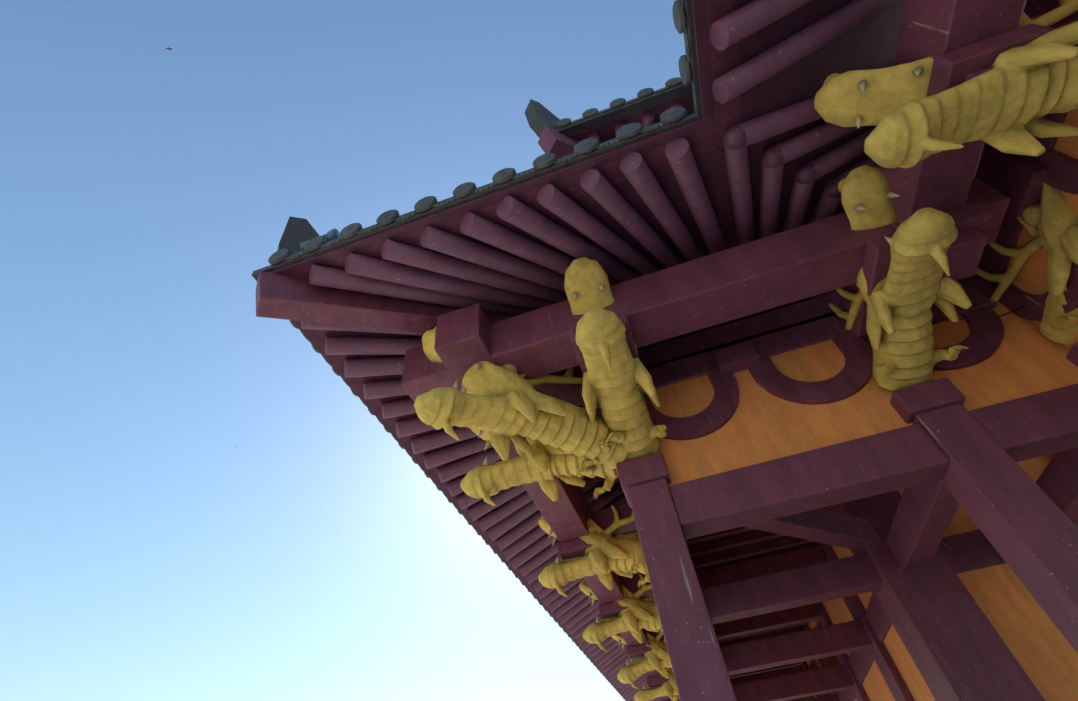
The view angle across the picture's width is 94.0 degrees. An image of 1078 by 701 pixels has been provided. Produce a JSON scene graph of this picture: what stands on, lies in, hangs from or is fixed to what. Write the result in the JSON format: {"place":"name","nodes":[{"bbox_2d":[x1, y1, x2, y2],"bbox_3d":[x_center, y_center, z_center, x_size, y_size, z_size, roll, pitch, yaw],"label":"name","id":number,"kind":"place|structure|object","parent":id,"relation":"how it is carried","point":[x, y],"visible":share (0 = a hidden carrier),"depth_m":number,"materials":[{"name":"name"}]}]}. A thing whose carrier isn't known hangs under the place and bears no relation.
{"place":"outdoors","nodes":[
{"label":"outdoors","id":0,"kind":"place"},
{"bbox_2d":[0,0,685,700],"label":"sky","id":1,"kind":"structure","parent":0,"point":[146,554],"materials":[{"name":"blue"}]},
{"bbox_2d":[257,0,1026,700],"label":"roof deck","id":2,"kind":"structure","parent":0,"point":[871,44],"depth_m":4.85,"materials":[{"name":"purple wood"}]},
{"bbox_2d":[252,0,701,695],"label":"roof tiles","id":3,"kind":"object","parent":2,"relation":"on","point":[570,162],"visible":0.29,"depth_m":4.60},
{"bbox_2d":[278,217,319,253],"bbox_3d":[-2.303,-0.977,5.710,1.260,1.050,0.220,18,-52,-21],"label":"corner ornament","id":4,"kind":"object","parent":3,"relation":"on","point":[297,232],"visible":0.27,"depth_m":5.60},
{"bbox_2d":[255,271,513,332],"bbox_3d":[-0.703,-0.375,6.254,4.814,1.795,0.270,18,-52,-21],"label":"hip rafter","id":5,"kind":"object","parent":3,"relation":"attached to","point":[282,296],"visible":0.42,"depth_m":5.17,"materials":[{"name":"purple wood"}]},
{"bbox_2d":[268,0,691,700],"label":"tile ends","id":6,"kind":"object","parent":3,"relation":"attached to","point":[508,174],"visible":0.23,"depth_m":4.63,"materials":[{"name":"grey ceramic"}]},
{"bbox_2d":[300,228,339,249],"bbox_3d":[-2.251,-1.121,5.169,0.400,0.150,0.150,-17,-48,8],"label":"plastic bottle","id":7,"kind":"object","parent":6,"relation":"attached to","point":[332,234],"visible":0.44,"depth_m":5.11,"materials":[{"name":"plastic"}]},
{"bbox_2d":[292,0,740,565],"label":"eave boards","id":8,"kind":"object","parent":3,"relation":"on","point":[726,112],"visible":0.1,"depth_m":4.69,"materials":[{"name":"purple wood"}]},
{"bbox_2d":[301,0,900,700],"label":"rafters","id":9,"kind":"object","parent":3,"relation":"attached to","point":[495,280],"visible":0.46,"depth_m":5.31,"materials":[{"name":"purple wood"}]},
{"bbox_2d":[538,92,845,303],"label":"boards","id":10,"kind":"object","parent":3,"relation":"on","point":[558,144],"visible":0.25,"depth_m":7.11,"materials":[{"name":"purple wood"}]},
{"bbox_2d":[525,99,559,137],"bbox_3d":[0.421,-3.341,7.751,1.260,1.050,0.220,18,-52,-21],"label":"corner ornament","id":11,"kind":"object","parent":10,"relation":"attached to","point":[540,117],"visible":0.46,"depth_m":7.47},
{"bbox_2d":[555,82,694,142],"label":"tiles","id":12,"kind":"object","parent":10,"relation":"attached to","point":[679,90],"depth_m":7.04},
{"bbox_2d":[555,77,683,127],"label":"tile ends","id":13,"kind":"object","parent":12,"relation":"attached to","point":[619,102],"visible":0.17,"depth_m":7.02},
{"bbox_2d":[587,102,682,143],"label":"rafters","id":14,"kind":"object","parent":10,"relation":"on","point":[648,118],"visible":0.02,"depth_m":7.12,"materials":[{"name":"purple wood"}]},
{"bbox_2d":[647,312,835,368],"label":"wall trim","id":15,"kind":"structure","parent":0,"point":[687,355],"depth_m":6.39,"materials":[{"name":"purple wood"}]},
{"label":"ground","id":16,"kind":"structure","parent":0,"visible":0},
{"bbox_2d":[401,0,1077,700],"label":"support beams","id":17,"kind":"structure","parent":16,"relation":"on","point":[1011,508],"depth_m":4.87,"materials":[{"name":"purple wood"}]},
{"bbox_2d":[414,327,634,476],"bbox_3d":[-0.025,0.630,5.559,2.017,1.390,2.048,-17,-48,8],"label":"dragon sculpture","id":18,"kind":"object","parent":17,"relation":"attached to","point":[502,405],"visible":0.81,"depth_m":5.28,"materials":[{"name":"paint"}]},
{"bbox_2d":[444,356,481,391],"bbox_3d":[-0.837,0.318,5.277,0.534,0.580,0.535,-17,-48,8],"label":"dragon teeth","id":19,"kind":"object","parent":18,"relation":"attached to","point":[463,389],"visible":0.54,"depth_m":5.25},
{"bbox_2d":[460,401,618,505],"bbox_3d":[0.140,1.206,6.341,2.292,1.399,0.800,-17,-48,8],"label":"dragon sculpture","id":20,"kind":"object","parent":17,"relation":"attached to","point":[545,466],"visible":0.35,"depth_m":5.97,"materials":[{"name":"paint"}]},
{"bbox_2d":[478,430,490,464],"bbox_3d":[-0.546,1.296,6.449,0.425,0.590,0.462,-17,-48,8],"label":"dragon teeth","id":21,"kind":"object","parent":20,"relation":"attached to","point":[488,442],"visible":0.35,"depth_m":6.50},
{"bbox_2d":[538,505,649,596],"bbox_3d":[1.082,3.197,8.238,2.287,1.397,0.794,-17,-48,8],"label":"dragon sculpture","id":22,"kind":"object","parent":17,"relation":"on","point":[606,554],"visible":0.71,"depth_m":7.90,"materials":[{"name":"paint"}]},
{"bbox_2d":[549,529,561,562],"bbox_3d":[0.400,3.295,8.353,0.420,0.590,0.463,-17,-48,8],"label":"dragon teeth","id":23,"kind":"object","parent":22,"relation":"attached to","point":[554,540],"visible":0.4,"depth_m":8.41},
{"bbox_2d":[564,257,666,457],"bbox_3d":[0.790,0.188,5.499,0.785,1.410,2.268,-17,-48,8],"label":"dragon sculpture","id":24,"kind":"object","parent":17,"relation":"on","point":[617,381],"visible":0.85,"depth_m":5.20,"materials":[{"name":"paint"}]},
{"bbox_2d":[572,284,604,298],"bbox_3d":[0.576,-0.343,5.106,0.465,0.589,0.395,-17,-48,8],"label":"dragon teeth","id":25,"kind":"object","parent":24,"relation":"attached to","point":[575,294],"visible":0.42,"depth_m":5.18},
{"bbox_2d":[579,573,665,650],"bbox_3d":[1.938,5.185,10.166,2.271,1.390,0.782,-17,-48,8],"label":"dragon sculpture","id":26,"kind":"object","parent":17,"relation":"on","point":[637,615],"visible":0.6,"depth_m":9.86,"materials":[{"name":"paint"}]},
{"bbox_2d":[589,593,600,622],"bbox_3d":[1.266,5.306,10.301,0.407,0.589,0.464,-17,-48,8],"label":"dragon teeth","id":27,"kind":"object","parent":26,"relation":"attached to","point":[593,600],"visible":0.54,"depth_m":10.37},
{"bbox_2d":[611,631,671,688],"bbox_3d":[2.851,7.164,12.026,2.215,1.376,0.799,-17,-48,8],"label":"dragon sculpture","id":28,"kind":"object","parent":17,"relation":"on","point":[657,658],"visible":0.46,"depth_m":11.81,"materials":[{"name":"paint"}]},
{"bbox_2d":[619,640,630,665],"bbox_3d":[2.204,7.368,12.236,0.430,0.580,0.462,-17,-48,8],"label":"dragon teeth","id":29,"kind":"object","parent":28,"relation":"attached to","point":[623,644],"visible":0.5,"depth_m":12.35},
{"bbox_2d":[630,659,678,700],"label":"dragon sculpture","id":30,"kind":"object","parent":17,"relation":"on","point":[668,688],"visible":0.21,"depth_m":13.78,"materials":[{"name":"paint"}]},
{"bbox_2d":[643,149,1077,439],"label":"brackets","id":31,"kind":"object","parent":17,"relation":"attached to","point":[1022,190],"visible":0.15,"depth_m":5.53,"materials":[{"name":"purple wood"}]},
{"bbox_2d":[649,109,1077,486],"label":"frieze","id":32,"kind":"object","parent":17,"relation":"attached to","point":[1025,359],"depth_m":5.36,"materials":[{"name":"orange paint"}]},
{"bbox_2d":[932,306,1023,319],"bbox_3d":[4.819,-0.473,5.268,2.070,0.494,0.162,-2,-48,-5],"label":"cable","id":33,"kind":"object","parent":32,"relation":"attached to","point":[982,317],"visible":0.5,"depth_m":5.17,"materials":[{"name":"black"}]},
{"bbox_2d":[829,165,971,390],"bbox_3d":[3.580,-0.636,5.035,0.802,1.397,2.258,-17,-48,8],"label":"dragon sculpture","id":34,"kind":"object","parent":17,"relation":"on","point":[911,288],"visible":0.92,"depth_m":4.77,"materials":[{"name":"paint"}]},
{"bbox_2d":[854,191,898,243],"bbox_3d":[3.277,-1.144,4.647,0.462,0.586,0.431,-17,-48,8],"label":"dragon teeth","id":35,"kind":"object","parent":34,"relation":"attached to","point":[890,194],"visible":0.33,"depth_m":4.70},
{"bbox_2d":[814,0,1077,167],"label":"dragon sculpture","id":36,"kind":"object","parent":17,"relation":"on","point":[1010,99],"visible":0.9,"depth_m":3.55,"materials":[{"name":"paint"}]},
{"bbox_2d":[853,67,923,128],"bbox_3d":[2.800,-1.898,3.936,0.394,0.591,0.465,-17,-48,8],"label":"dragon teeth","id":37,"kind":"object","parent":36,"relation":"attached to","point":[862,84],"visible":0.6,"depth_m":4.01},
{"bbox_2d":[976,159,1077,344],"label":"dragon sculpture","id":38,"kind":"object","parent":17,"relation":"on","point":[1052,216],"visible":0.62,"depth_m":4.79,"materials":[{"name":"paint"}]},
{"bbox_2d":[685,448,1077,700],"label":"frame","id":39,"kind":"object","parent":16,"relation":"on","point":[907,563],"visible":0.54,"depth_m":6.67,"materials":[{"name":"purple wood"}]},
{"bbox_2d":[686,507,826,677],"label":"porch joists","id":40,"kind":"object","parent":39,"relation":"attached to","point":[725,548],"depth_m":10.16,"materials":[{"name":"purple wood"}]},
{"bbox_2d":[805,620,839,699],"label":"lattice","id":41,"kind":"object","parent":39,"relation":"attached to","point":[830,661],"visible":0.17,"depth_m":12.68,"materials":[{"name":"wood"}]},
{"bbox_2d":[807,454,1077,700],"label":"walls","id":42,"kind":"structure","parent":16,"relation":"on","point":[1042,650],"depth_m":6.19,"materials":[{"name":"orange paint"}]}
]}

